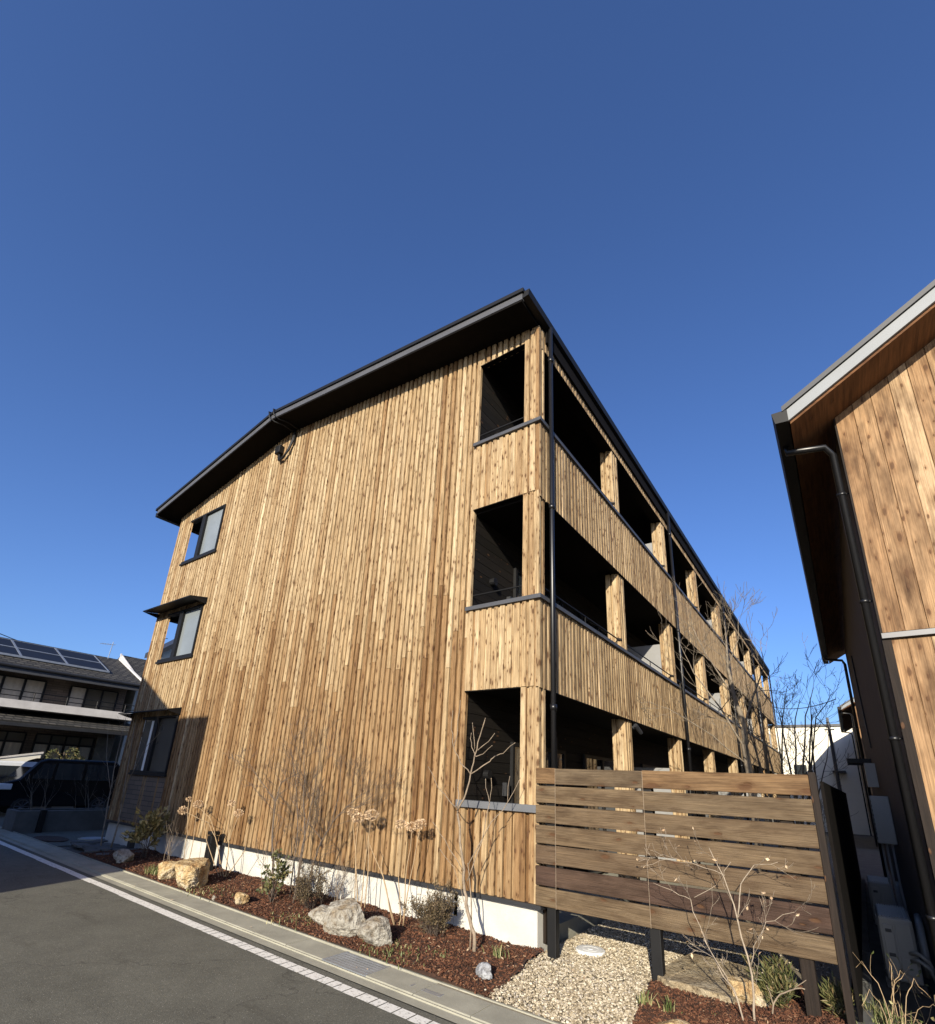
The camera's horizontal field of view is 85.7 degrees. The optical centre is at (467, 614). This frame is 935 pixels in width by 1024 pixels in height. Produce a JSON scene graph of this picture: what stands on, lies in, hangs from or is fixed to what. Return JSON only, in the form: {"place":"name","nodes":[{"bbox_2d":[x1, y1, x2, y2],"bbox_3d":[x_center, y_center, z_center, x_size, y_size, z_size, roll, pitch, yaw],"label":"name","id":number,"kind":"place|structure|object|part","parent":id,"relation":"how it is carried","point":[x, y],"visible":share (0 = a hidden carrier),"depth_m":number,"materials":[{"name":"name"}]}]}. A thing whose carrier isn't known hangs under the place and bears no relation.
{"place":"outdoors","nodes":[
{"label":"outdoors","id":0,"kind":"place"},
{"bbox_2d":[0,839,453,1023],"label":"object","id":1,"kind":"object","parent":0,"point":[74,950],"depth_m":4.48,"materials":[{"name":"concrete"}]},
{"bbox_2d":[0,760,24,778],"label":"parked car","id":2,"kind":"object","parent":1,"relation":"on","point":[7,768],"visible":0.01,"depth_m":17.62,"materials":[{"name":"white paint"}]},
{"bbox_3d":[-16.092,5.490,17.500,0.107,0.480,1.200,-10,-22,34],"label":"side window","id":3,"kind":"part","parent":2,"relation":"part of","materials":[{"name":"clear glass"}]},
{"bbox_2d":[0,841,438,1023],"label":"road line","id":4,"kind":"object","parent":1,"relation":"on","point":[390,1008],"visible":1,"depth_m":5.06,"materials":[{"name":"paint"}]},
{"bbox_2d":[0,832,934,1023],"bbox_3d":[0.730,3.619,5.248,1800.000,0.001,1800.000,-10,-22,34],"label":"ground","id":5,"kind":"structure","parent":0,"point":[868,856],"depth_m":5.64,"materials":[{"name":"grey concrete"}]},
{"bbox_2d":[0,806,109,845],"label":"parking lot","id":6,"kind":"structure","parent":5,"relation":"on","point":[72,835],"depth_m":12.84,"materials":[{"name":"grey asphalt"}]},
{"bbox_2d":[0,752,43,761],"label":"garden wall","id":7,"kind":"structure","parent":6,"relation":"on","point":[25,757],"depth_m":19.39,"materials":[{"name":"white concrete"}]},
{"bbox_2d":[34,809,47,832],"bbox_3d":[-10.932,5.313,12.915,0.140,0.585,0.140,-10,-22,34],"label":"marker post","id":8,"kind":"object","parent":6,"relation":"on","point":[41,821],"visible":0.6,"depth_m":12.88,"materials":[{"name":"black paint"}]},
{"bbox_2d":[33,836,68,841],"bbox_3d":[-9.783,5.264,11.836,1.240,0.012,0.600,-10,-22,34],"label":"soil patch","id":9,"kind":"object","parent":6,"relation":"on","point":[52,838],"visible":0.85,"depth_m":11.77,"materials":[{"name":"brown soil"}]},
{"bbox_2d":[1,771,116,832],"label":"planter wall","id":10,"kind":"structure","parent":6,"relation":"on","point":[56,819],"depth_m":13.34,"materials":[{"name":"grey concrete"}]},
{"bbox_2d":[0,758,119,812],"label":"parked van","id":11,"kind":"object","parent":6,"relation":"on","point":[67,773],"visible":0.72,"depth_m":17.28,"materials":[{"name":"black paint"}]},
{"bbox_3d":[-14.274,5.272,16.994,0.110,0.500,0.580,-10,-22,34],"label":"side window","id":12,"kind":"part","parent":11,"relation":"part of","materials":[{"name":"black glass"}]},
{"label":"side window","id":13,"kind":"part","parent":11,"relation":"part of","materials":[{"name":"black glass"}]},
{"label":"side window","id":14,"kind":"part","parent":11,"relation":"part of","materials":[{"name":"black glass"}]},
{"bbox_2d":[45,747,84,807],"bbox_3d":[-16.041,6.386,19.806,0.687,2.325,1.584,-10,-22,34],"label":"garden tree","id":15,"kind":"object","parent":6,"relation":"on","point":[64,756],"visible":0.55,"depth_m":20.07,"materials":[{"name":"green plant"}]},
{"bbox_2d":[0,637,145,767],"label":"tiled house","id":16,"kind":"structure","parent":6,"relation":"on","point":[60,700],"depth_m":21.69,"materials":[{"name":"tile"}]},
{"bbox_2d":[0,730,26,756],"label":"window","id":17,"kind":"structure","parent":16,"relation":"in","point":[11,742],"depth_m":20.32,"materials":[{"name":"black glass"}]},
{"bbox_2d":[0,674,47,702],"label":"window","id":18,"kind":"structure","parent":16,"relation":"in","point":[6,681],"depth_m":20.82,"materials":[{"name":"grey glass"}]},
{"bbox_2d":[30,733,94,759],"bbox_3d":[-17.393,6.430,21.418,0.080,2.520,2.160,-10,-22,34],"label":"window","id":19,"kind":"structure","parent":16,"relation":"in","point":[42,742],"depth_m":21.62,"materials":[{"name":"black glass"}]},
{"bbox_2d":[65,685,118,710],"bbox_3d":[-16.929,3.875,22.757,0.080,1.050,1.910,-10,-22,34],"label":"window","id":20,"kind":"structure","parent":16,"relation":"in","point":[75,691],"depth_m":22.75,"materials":[{"name":"grey glass"}]},
{"bbox_2d":[77,837,104,840],"bbox_3d":[-9.040,5.410,12.159,0.596,0.038,0.596,-10,-22,34],"label":"manhole cover","id":21,"kind":"object","parent":6,"relation":"on","point":[88,838],"visible":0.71,"depth_m":12.03,"materials":[{"name":"metal"}]},
{"bbox_2d":[144,639,173,658],"bbox_3d":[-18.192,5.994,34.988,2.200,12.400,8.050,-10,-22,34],"label":"gabled house","id":22,"kind":"structure","parent":6,"relation":"on","point":[167,649],"depth_m":32.86,"materials":[{"name":"grey metal"}]},
{"bbox_2d":[0,836,476,1023],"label":"gutter apron","id":23,"kind":"object","parent":5,"relation":"on","point":[404,998],"depth_m":5.05,"materials":[{"name":"concrete"}]},
{"bbox_2d":[0,828,547,1023],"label":"gutter cover","id":24,"kind":"object","parent":5,"relation":"on","point":[479,1010],"visible":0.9,"depth_m":5.34,"materials":[{"name":"concrete"}]},
{"bbox_2d":[322,951,389,976],"bbox_3d":[-1.072,3.360,4.830,0.620,0.044,0.336,-10,-22,34],"label":"drain grate","id":25,"kind":"object","parent":24,"relation":"in","point":[348,961],"visible":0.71,"depth_m":4.82,"materials":[{"name":"metal"}]},
{"bbox_2d":[409,984,443,996],"bbox_3d":[-0.350,3.212,4.278,0.342,0.044,0.060,-11,-23,36],"label":"drain grate","id":26,"kind":"object","parent":24,"relation":"in","point":[432,992],"visible":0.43,"depth_m":4.24,"materials":[{"name":"metal"}]},
{"bbox_2d":[0,826,559,1023],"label":"kerb","id":27,"kind":"structure","parent":5,"relation":"on","point":[383,963],"depth_m":5.24,"materials":[{"name":"concrete"}]},
{"bbox_2d":[78,848,543,998],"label":"bark mulch","id":28,"kind":"object","parent":5,"relation":"on","point":[347,942],"visible":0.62,"depth_m":5.65,"materials":[{"name":"brown wood"}]},
{"bbox_2d":[70,839,142,854],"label":"flagstone paving","id":29,"kind":"structure","parent":28,"relation":"on","point":[92,846],"depth_m":10.59,"materials":[{"name":"grey stone"}]},
{"bbox_2d":[96,704,164,847],"bbox_3d":[-7.515,3.413,10.858,0.972,3.053,2.898,18,-24,-38],"label":"bare sapling","id":30,"kind":"object","parent":29,"relation":"on","point":[118,776],"visible":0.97,"depth_m":10.97,"materials":[{"name":"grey plant"}]},
{"bbox_2d":[113,849,133,862],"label":"rock","id":31,"kind":"object","parent":28,"relation":"on","point":[123,855],"visible":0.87,"depth_m":9.07,"materials":[{"name":"grey stone"}]},
{"bbox_2d":[125,831,134,848],"bbox_3d":[-7.056,4.750,10.490,0.140,0.420,0.213,-10,-22,34],"label":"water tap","id":32,"kind":"object","parent":28,"relation":"on","point":[130,845],"visible":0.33,"depth_m":10.48,"materials":[{"name":"grey metal"}]},
{"bbox_2d":[120,806,174,858],"bbox_3d":[-6.183,4.199,9.737,0.695,0.998,0.801,2,-18,3],"label":"leafy shrub","id":33,"kind":"object","parent":28,"relation":"on","point":[153,824],"visible":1,"depth_m":9.68,"materials":[{"name":"green plant"}]},
{"bbox_2d":[143,865,157,875],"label":"grass tuft","id":34,"kind":"object","parent":28,"relation":"on","point":[154,871],"visible":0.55,"depth_m":8.22,"materials":[{"name":"green plant"}]},
{"bbox_2d":[157,861,176,879],"bbox_3d":[-4.755,4.109,8.072,0.399,0.293,0.500,19,-25,-41],"label":"rock","id":35,"kind":"object","parent":28,"relation":"on","point":[166,870],"visible":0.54,"depth_m":7.91,"materials":[{"name":"beige stone"}]},
{"bbox_2d":[162,814,195,860],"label":"twiggy shrub","id":36,"kind":"object","parent":28,"relation":"on","point":[169,845],"visible":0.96,"depth_m":9.36,"materials":[{"name":"brown plant"}]},
{"bbox_2d":[175,857,209,888],"bbox_3d":[-4.181,3.953,7.655,0.472,0.427,0.830,6,-19,-8],"label":"rock","id":37,"kind":"object","parent":28,"relation":"on","point":[191,873],"visible":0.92,"depth_m":7.40,"materials":[{"name":"beige stone"}]},
{"bbox_2d":[186,885,232,901],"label":"grass tuft","id":38,"kind":"object","parent":28,"relation":"on","point":[206,890],"visible":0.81,"depth_m":7.17,"materials":[{"name":"green plant"}]},
{"bbox_2d":[177,797,245,876],"bbox_3d":[-4.462,3.799,8.702,2.199,1.207,0.239,-10,-22,34],"label":"hydrangea","id":39,"kind":"object","parent":28,"relation":"on","point":[202,805],"visible":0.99,"depth_m":8.64,"materials":[{"name":"beige plant"}]},
{"bbox_2d":[204,831,219,870],"bbox_3d":[-4.463,4.133,8.745,0.155,0.690,0.150,-10,-22,34],"label":"garden light","id":40,"kind":"object","parent":28,"relation":"on","point":[211,841],"visible":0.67,"depth_m":8.73,"materials":[{"name":"black paint"}]},
{"bbox_2d":[235,892,249,904],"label":"rock","id":41,"kind":"object","parent":28,"relation":"on","point":[241,898],"visible":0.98,"depth_m":6.65,"materials":[{"name":"beige stone"}]},
{"bbox_2d":[256,848,292,903],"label":"broadleaf shrub","id":42,"kind":"object","parent":28,"relation":"on","point":[280,875],"visible":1,"depth_m":6.86,"materials":[{"name":"green plant"}]},
{"bbox_2d":[254,838,299,893],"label":"twiggy shrub","id":43,"kind":"object","parent":28,"relation":"on","point":[274,863],"visible":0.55,"depth_m":7.33,"materials":[{"name":"brown plant"}]},
{"bbox_2d":[250,910,313,930],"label":"grass tuft","id":44,"kind":"object","parent":28,"relation":"on","point":[290,918],"visible":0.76,"depth_m":6.03,"materials":[{"name":"plant"}]},
{"bbox_2d":[288,858,338,909],"bbox_3d":[-2.067,3.522,6.637,0.536,0.709,0.729,-10,-22,34],"label":"dense shrub","id":45,"kind":"object","parent":28,"relation":"on","point":[304,886],"visible":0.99,"depth_m":6.56,"materials":[{"name":"green plant"}]},
{"bbox_2d":[224,705,404,903],"bbox_3d":[-2.489,2.716,7.464,4.187,2.696,1.197,-10,-22,34],"label":"bare shrub","id":46,"kind":"object","parent":28,"relation":"on","point":[308,795],"visible":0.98,"depth_m":7.26,"materials":[{"name":"brown plant"}]},
{"bbox_2d":[308,905,327,924],"bbox_3d":[-1.666,3.583,5.976,0.476,0.232,0.304,-8,-21,30],"label":"rock","id":47,"kind":"object","parent":28,"relation":"on","point":[316,914],"visible":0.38,"depth_m":5.90,"materials":[{"name":"grey stone"}]},
{"bbox_2d":[323,898,365,936],"bbox_3d":[-1.369,3.445,5.692,0.520,0.403,0.360,-4,-19,18],"label":"rock","id":48,"kind":"object","parent":28,"relation":"on","point":[344,917],"visible":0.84,"depth_m":5.58,"materials":[{"name":"grey stone"}]},
{"bbox_2d":[328,851,368,900],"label":"twiggy shrub","id":49,"kind":"object","parent":28,"relation":"on","point":[346,867],"visible":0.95,"depth_m":6.53,"materials":[{"name":"brown plant"}]},
{"bbox_2d":[102,856,614,1020],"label":"leaf litter","id":50,"kind":"object","parent":28,"relation":"on","point":[429,938],"visible":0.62,"depth_m":5.17,"materials":[{"name":"brown plant"}]},
{"bbox_2d":[347,808,378,915],"bbox_3d":[-1.429,3.206,6.590,0.506,1.272,0.204,-8,-21,28],"label":"hydrangea","id":51,"kind":"object","parent":28,"relation":"on","point":[367,816],"visible":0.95,"depth_m":6.64,"materials":[{"name":"beige plant"}]},
{"bbox_2d":[357,916,392,946],"bbox_3d":[-0.993,3.378,5.348,0.336,0.317,0.310,17,-23,-37],"label":"rock","id":52,"kind":"object","parent":28,"relation":"on","point":[375,931],"visible":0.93,"depth_m":5.27,"materials":[{"name":"grey stone"}]},
{"bbox_2d":[359,938,428,968],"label":"grass tuft","id":53,"kind":"object","parent":28,"relation":"on","point":[388,952],"visible":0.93,"depth_m":5.02,"materials":[{"name":"plant"}]},
{"bbox_2d":[369,818,426,927],"bbox_3d":[-0.908,3.145,6.214,0.954,1.244,0.200,-10,-22,34],"label":"hydrangea","id":54,"kind":"object","parent":28,"relation":"on","point":[416,826],"visible":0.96,"depth_m":6.15,"materials":[{"name":"beige plant"}]},
{"bbox_2d":[398,877,460,935],"bbox_3d":[-0.407,3.310,5.681,0.717,0.662,0.812,7,-19,-13],"label":"dense shrub","id":55,"kind":"object","parent":28,"relation":"on","point":[439,911],"visible":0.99,"depth_m":5.62,"materials":[{"name":"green plant"}]},
{"bbox_2d":[428,700,519,951],"bbox_3d":[0.015,2.280,5.603,1.083,2.602,0.370,-7,-21,28],"label":"young tree","id":56,"kind":"object","parent":28,"relation":"on","point":[472,930],"visible":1,"depth_m":5.62,"materials":[{"name":"beige plant"}]},
{"bbox_2d":[476,962,491,980],"bbox_3d":[0.148,3.225,4.547,0.157,0.146,0.118,1,-18,5],"label":"rock","id":57,"kind":"object","parent":28,"relation":"on","point":[483,971],"visible":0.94,"depth_m":4.52,"materials":[{"name":"white stone"}]},
{"bbox_2d":[481,942,509,958],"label":"grass tuft","id":58,"kind":"object","parent":28,"relation":"on","point":[497,954],"visible":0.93,"depth_m":5.06,"materials":[{"name":"green plant"}]},
{"bbox_2d":[104,287,783,952],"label":"apartment building","id":59,"kind":"structure","parent":5,"relation":"on","point":[398,555],"depth_m":8.79,"materials":[{"name":"brown wood"}]},
{"bbox_2d":[128,715,179,776],"bbox_3d":[-7.102,2.983,11.481,1.790,1.310,0.145,-10,-22,34],"label":"window","id":60,"kind":"structure","parent":59,"relation":"in","point":[155,762],"depth_m":11.41,"materials":[{"name":"black glass"}]},
{"bbox_2d":[155,604,203,664],"bbox_3d":[-6.983,0.503,12.303,1.790,1.300,0.145,-10,-22,34],"label":"window","id":61,"kind":"structure","parent":59,"relation":"in","point":[185,638],"depth_m":12.17,"materials":[{"name":"white glass"}]},
{"bbox_2d":[179,504,226,565],"bbox_3d":[-6.862,-2.038,13.145,1.790,1.340,0.145,-10,-22,34],"label":"window","id":62,"kind":"structure","parent":59,"relation":"in","point":[208,538],"depth_m":13.02,"materials":[{"name":"white glass"}]},
{"bbox_2d":[509,742,567,886],"bbox_3d":[1.136,3.149,7.861,0.050,2.110,1.800,-10,-22,34],"label":"sliding door","id":63,"kind":"structure","parent":59,"relation":"in","point":[515,748],"depth_m":7.53,"materials":[{"name":"black paint"}]},
{"bbox_2d":[513,568,563,607],"bbox_3d":[1.265,0.475,8.747,0.050,2.110,1.800,-10,-22,34],"label":"sliding door","id":64,"kind":"structure","parent":59,"relation":"in","point":[517,576],"depth_m":8.41,"materials":[{"name":"black paint"}]},
{"bbox_2d":[579,613,607,636],"bbox_3d":[2.805,1.219,10.771,0.050,2.110,1.800,-10,-22,34],"label":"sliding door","id":65,"kind":"structure","parent":59,"relation":"in","point":[581,617],"depth_m":10.91,"materials":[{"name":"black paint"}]},
{"bbox_2d":[583,754,616,873],"bbox_3d":[2.677,3.893,9.885,0.050,2.110,1.800,-10,-22,34],"label":"sliding door","id":66,"kind":"structure","parent":59,"relation":"in","point":[590,762],"depth_m":9.83,"materials":[{"name":"black paint"}]},
{"bbox_2d":[641,764,662,767],"bbox_3d":[4.671,4.857,12.504,0.050,2.110,1.800,-10,-22,34],"label":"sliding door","id":67,"kind":"structure","parent":59,"relation":"in","point":[642,765],"depth_m":12.46,"materials":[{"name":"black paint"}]},
{"bbox_2d":[684,771,700,839],"bbox_3d":[6.706,5.840,15.177,0.050,2.110,1.800,-10,-22,34],"label":"sliding door","id":68,"kind":"structure","parent":59,"relation":"in","point":[687,791],"depth_m":15.29,"materials":[{"name":"black paint"}]},
{"bbox_2d":[774,699,834,708],"bbox_3d":[16.249,4.370,24.784,0.034,1.033,8.846,-2,-19,15],"label":"overhead cable","id":69,"kind":"object","parent":59,"relation":"attached to","point":[805,707],"visible":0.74,"depth_m":23.88,"materials":[{"name":"black paint"}]},
{"bbox_2d":[437,836,851,1023],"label":"gravel bed","id":70,"kind":"object","parent":5,"relation":"on","point":[834,968],"visible":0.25,"depth_m":5.37,"materials":[{"name":"beige gravel"}]},
{"bbox_2d":[576,945,604,956],"bbox_3d":[1.333,3.658,5.468,0.316,0.060,0.316,-10,-22,34],"label":"manhole cover","id":71,"kind":"object","parent":70,"relation":"on","point":[590,950],"visible":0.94,"depth_m":5.43,"materials":[{"name":"white plastic"}]},
{"bbox_2d":[652,952,710,984],"bbox_3d":[2.079,3.457,4.838,0.258,0.164,1.053,-14,-25,41],"label":"stone step","id":72,"kind":"object","parent":70,"relation":"on","point":[678,965],"visible":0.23,"depth_m":4.90,"materials":[{"name":"beige stone"}]},
{"bbox_2d":[638,572,800,898],"bbox_3d":[4.325,1.820,9.317,3.801,6.238,1.907,5,-18,-8],"label":"bare tree","id":73,"kind":"object","parent":70,"relation":"on","point":[746,760],"visible":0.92,"depth_m":9.38,"materials":[{"name":"brown plant"}]},
{"bbox_2d":[706,633,864,876],"bbox_3d":[7.081,2.953,10.956,3.011,5.381,1.916,-10,-22,34],"label":"bare tree","id":74,"kind":"object","parent":70,"relation":"on","point":[782,737],"visible":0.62,"depth_m":11.17,"materials":[{"name":"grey plant"}]},
{"bbox_2d":[763,674,846,802],"bbox_3d":[10.343,4.250,14.782,2.483,5.610,1.217,-10,-22,34],"label":"bare tree","id":75,"kind":"object","parent":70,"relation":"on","point":[812,744],"visible":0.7,"depth_m":14.80,"materials":[{"name":"brown plant"}]},
{"bbox_2d":[824,718,841,790],"bbox_3d":[16.879,7.417,22.985,0.400,5.350,0.200,-10,-22,34],"label":"utility pole","id":76,"kind":"object","parent":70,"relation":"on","point":[834,758],"visible":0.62,"depth_m":23.24,"materials":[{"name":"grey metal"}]},
{"bbox_2d":[632,979,846,1023],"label":"bark mulch","id":77,"kind":"object","parent":5,"relation":"on","point":[763,1015],"visible":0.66,"depth_m":3.96,"materials":[{"name":"brown wood"}]},
{"bbox_2d":[633,988,656,1004],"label":"grass tuft","id":78,"kind":"object","parent":77,"relation":"on","point":[643,1000],"visible":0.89,"depth_m":4.07,"materials":[{"name":"green plant"}]},
{"bbox_2d":[656,995,681,1013],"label":"grass tuft","id":79,"kind":"object","parent":77,"relation":"on","point":[667,1006],"visible":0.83,"depth_m":3.94,"materials":[{"name":"green plant"}]},
{"bbox_2d":[656,1019,689,1023],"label":"rock","id":80,"kind":"object","parent":77,"relation":"on","point":[675,1021],"visible":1,"depth_m":3.61,"materials":[{"name":"beige stone"}]},
{"bbox_2d":[665,957,759,1004],"bbox_3d":[2.317,3.366,4.556,1.040,0.186,0.628,19,-24,-41],"label":"rock","id":81,"kind":"object","parent":77,"relation":"on","point":[703,978],"visible":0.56,"depth_m":4.48,"materials":[{"name":"beige stone"}]},
{"bbox_2d":[636,828,818,1020],"bbox_3d":[2.049,2.479,4.057,1.466,1.416,0.469,-12,-24,38],"label":"white stemmed tree","id":82,"kind":"object","parent":77,"relation":"on","point":[749,963],"visible":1,"depth_m":4.02,"materials":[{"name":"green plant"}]},
{"bbox_2d":[724,975,771,1007],"bbox_3d":[2.350,3.195,4.236,0.340,0.244,0.300,2,-18,2],"label":"rock","id":83,"kind":"object","parent":77,"relation":"on","point":[742,986],"visible":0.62,"depth_m":4.16,"materials":[{"name":"beige stone"}]},
{"bbox_2d":[741,949,801,1007],"bbox_3d":[2.541,3.038,4.181,0.355,0.499,0.550,5,-18,-7],"label":"strappy shrub","id":84,"kind":"object","parent":77,"relation":"on","point":[771,977],"visible":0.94,"depth_m":4.16,"materials":[{"name":"green plant"}]},
{"bbox_2d":[766,980,805,1013],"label":"bent stem","id":85,"kind":"object","parent":77,"relation":"on","point":[778,996],"visible":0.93,"depth_m":3.92,"materials":[{"name":"beige plant"}]},
{"bbox_2d":[818,972,860,1019],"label":"strappy shrub","id":86,"kind":"object","parent":77,"relation":"on","point":[833,992],"visible":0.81,"depth_m":4.01,"materials":[{"name":"green plant"}]},
{"bbox_2d":[771,279,934,968],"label":"timber house","id":87,"kind":"structure","parent":5,"relation":"on","point":[854,428],"depth_m":4.71,"materials":[{"name":"brown wood"}]},
{"bbox_2d":[869,796,908,914],"bbox_3d":[5.814,3.388,6.919,0.213,1.690,0.306,-10,-22,34],"label":"water heater","id":88,"kind":"object","parent":87,"relation":"attached to","point":[883,820],"visible":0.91,"depth_m":6.94,"materials":[{"name":"grey metal"}]},
{"bbox_2d":[837,697,877,846],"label":"timber house","id":89,"kind":"structure","parent":5,"relation":"on","point":[847,721],"depth_m":21.56,"materials":[{"name":"brown wood"}]},
{"bbox_2d":[853,876,874,1023],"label":"concrete edging","id":90,"kind":"object","parent":5,"relation":"on","point":[867,976],"visible":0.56,"depth_m":5.29,"materials":[{"name":"grey concrete"}]},
{"bbox_2d":[819,781,862,1021],"bbox_3d":[5.839,3.681,7.751,0.096,1.860,9.599,-11,-23,35],"label":"board fence","id":91,"kind":"object","parent":90,"relation":"on","point":[843,847],"visible":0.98,"depth_m":4.99,"materials":[{"name":"black metal"}]},
{"bbox_2d":[820,994,916,1023],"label":"grass clump","id":92,"kind":"object","parent":5,"relation":"on","point":[877,1014],"visible":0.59,"depth_m":4.08,"materials":[{"name":"plant"}]},
{"bbox_2d":[845,1014,921,1023],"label":"grass clump","id":93,"kind":"object","parent":5,"relation":"on","point":[883,1021],"visible":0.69,"depth_m":3.86,"materials":[{"name":"plant"}]},
{"bbox_2d":[867,875,903,931],"bbox_3d":[6.079,4.198,7.291,0.414,0.652,0.900,-10,-22,34],"label":"air conditioner","id":94,"kind":"object","parent":5,"relation":"on","point":[879,890],"visible":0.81,"depth_m":7.14,"materials":[{"name":"grey metal"}]},
{"bbox_2d":[849,951,934,1023],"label":"shrub","id":95,"kind":"object","parent":5,"relation":"on","point":[893,993],"visible":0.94,"depth_m":4.01,"materials":[{"name":"beige plant"}]},
{"bbox_2d":[875,903,934,995],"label":"air conditioner","id":96,"kind":"object","parent":5,"relation":"on","point":[896,932],"visible":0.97,"depth_m":4.96,"materials":[{"name":"grey metal"}]},
{"bbox_2d":[0,0,934,724],"label":"sky","id":97,"kind":"structure","parent":0,"point":[215,215],"materials":[{"name":"blue"}]},
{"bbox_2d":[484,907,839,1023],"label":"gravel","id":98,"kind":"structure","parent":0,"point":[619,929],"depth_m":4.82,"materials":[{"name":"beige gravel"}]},
{"bbox_2d":[535,768,855,1023],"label":"slatted screen","id":99,"kind":"object","parent":98,"relation":"on","point":[807,948],"visible":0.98,"depth_m":4.65,"materials":[{"name":"brown wood"}]},
{"bbox_2d":[760,724,872,835],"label":"cream building","id":100,"kind":"structure","parent":0,"point":[850,782],"depth_m":28.10,"materials":[{"name":"white metal"}]},
{"bbox_2d":[794,765,807,774],"bbox_3d":[19.067,9.007,28.821,0.600,0.800,0.070,-10,-22,34],"label":"window","id":101,"kind":"structure","parent":100,"relation":"in","point":[798,766],"depth_m":28.81,"materials":[{"name":"black paint"}]}
]}

